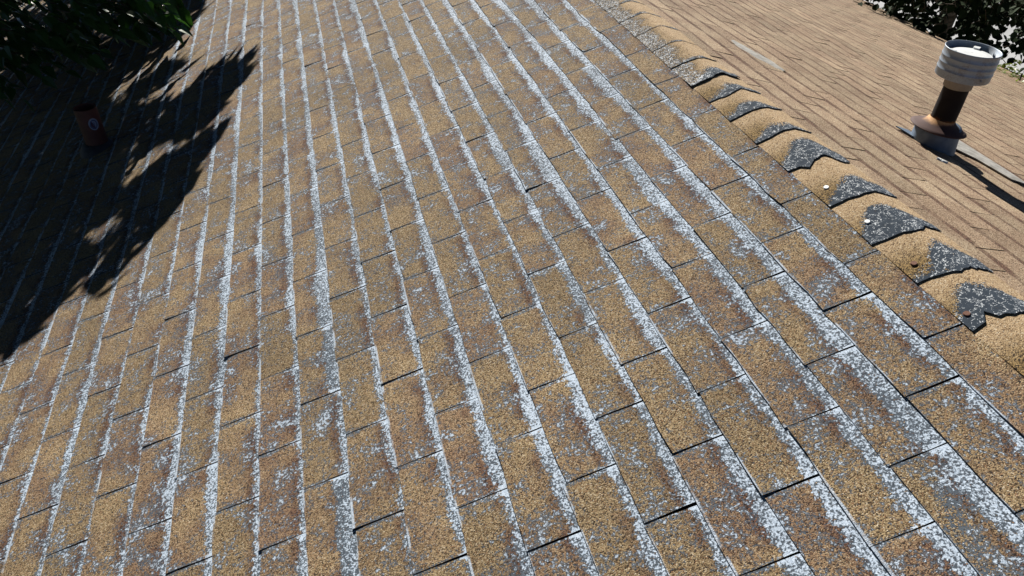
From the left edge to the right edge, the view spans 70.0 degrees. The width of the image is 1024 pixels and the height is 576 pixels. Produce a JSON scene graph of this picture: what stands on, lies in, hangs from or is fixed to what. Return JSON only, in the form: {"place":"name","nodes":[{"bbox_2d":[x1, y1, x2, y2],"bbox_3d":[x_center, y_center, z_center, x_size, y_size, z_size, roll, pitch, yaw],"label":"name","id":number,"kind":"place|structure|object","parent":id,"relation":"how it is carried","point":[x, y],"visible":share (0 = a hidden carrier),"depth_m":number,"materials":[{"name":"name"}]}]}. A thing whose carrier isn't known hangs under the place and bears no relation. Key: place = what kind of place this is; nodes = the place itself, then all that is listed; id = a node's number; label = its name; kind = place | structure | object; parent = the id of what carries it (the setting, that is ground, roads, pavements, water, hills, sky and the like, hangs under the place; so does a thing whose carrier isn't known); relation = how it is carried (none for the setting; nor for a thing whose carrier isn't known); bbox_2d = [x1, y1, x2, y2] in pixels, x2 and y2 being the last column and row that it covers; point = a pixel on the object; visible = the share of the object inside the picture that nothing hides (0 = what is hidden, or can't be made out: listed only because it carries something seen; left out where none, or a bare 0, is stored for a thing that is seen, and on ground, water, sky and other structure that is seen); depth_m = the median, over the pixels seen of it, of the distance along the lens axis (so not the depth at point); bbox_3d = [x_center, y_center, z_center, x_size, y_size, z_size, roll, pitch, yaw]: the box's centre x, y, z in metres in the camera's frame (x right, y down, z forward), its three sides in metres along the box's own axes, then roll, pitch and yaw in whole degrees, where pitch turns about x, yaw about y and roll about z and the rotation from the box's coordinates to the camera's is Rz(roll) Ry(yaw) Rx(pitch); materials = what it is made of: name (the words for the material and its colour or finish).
{"place":"outdoors","nodes":[
{"label":"outdoors","id":0,"kind":"place"},
{"bbox_2d":[864,0,1023,74],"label":"driveway","id":1,"kind":"structure","parent":0,"point":[1009,30],"depth_m":16.44,"materials":[{"name":"concrete"}]},
{"bbox_2d":[858,0,1023,72],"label":"dark tree","id":2,"kind":"object","parent":1,"relation":"on","point":[979,19],"visible":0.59,"depth_m":8.42,"materials":[{"name":"green plant"}]},
{"label":"ground","id":3,"kind":"structure","parent":0,"visible":0},
{"bbox_2d":[0,0,200,112],"bbox_3d":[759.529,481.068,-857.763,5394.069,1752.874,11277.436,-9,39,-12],"label":"leafy tree","id":4,"kind":"object","parent":3,"relation":"on","point":[71,38],"visible":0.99,"depth_m":4.82,"materials":[{"name":"green plant"}]},
{"bbox_2d":[0,0,1023,575],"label":"house","id":5,"kind":"structure","parent":3,"relation":"on","point":[510,286],"depth_m":2.25,"materials":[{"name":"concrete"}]},
{"bbox_2d":[73,103,112,158],"bbox_3d":[-2.329,-0.861,4.076,0.230,0.310,0.230,-9,39,-12],"label":"vent pipe","id":6,"kind":"object","parent":5,"relation":"on","point":[97,140],"visible":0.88,"depth_m":4.03,"materials":[{"name":"brown plastic"}]},
{"bbox_2d":[895,40,1023,183],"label":"roof vent","id":7,"kind":"object","parent":5,"relation":"on","point":[963,68],"visible":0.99,"depth_m":2.82,"materials":[{"name":"metal"}]},
{"bbox_2d":[997,60,1023,81],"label":"shrub","id":8,"kind":"object","parent":3,"relation":"on","point":[1014,73],"visible":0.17,"depth_m":7.04,"materials":[{"name":"green plant"}]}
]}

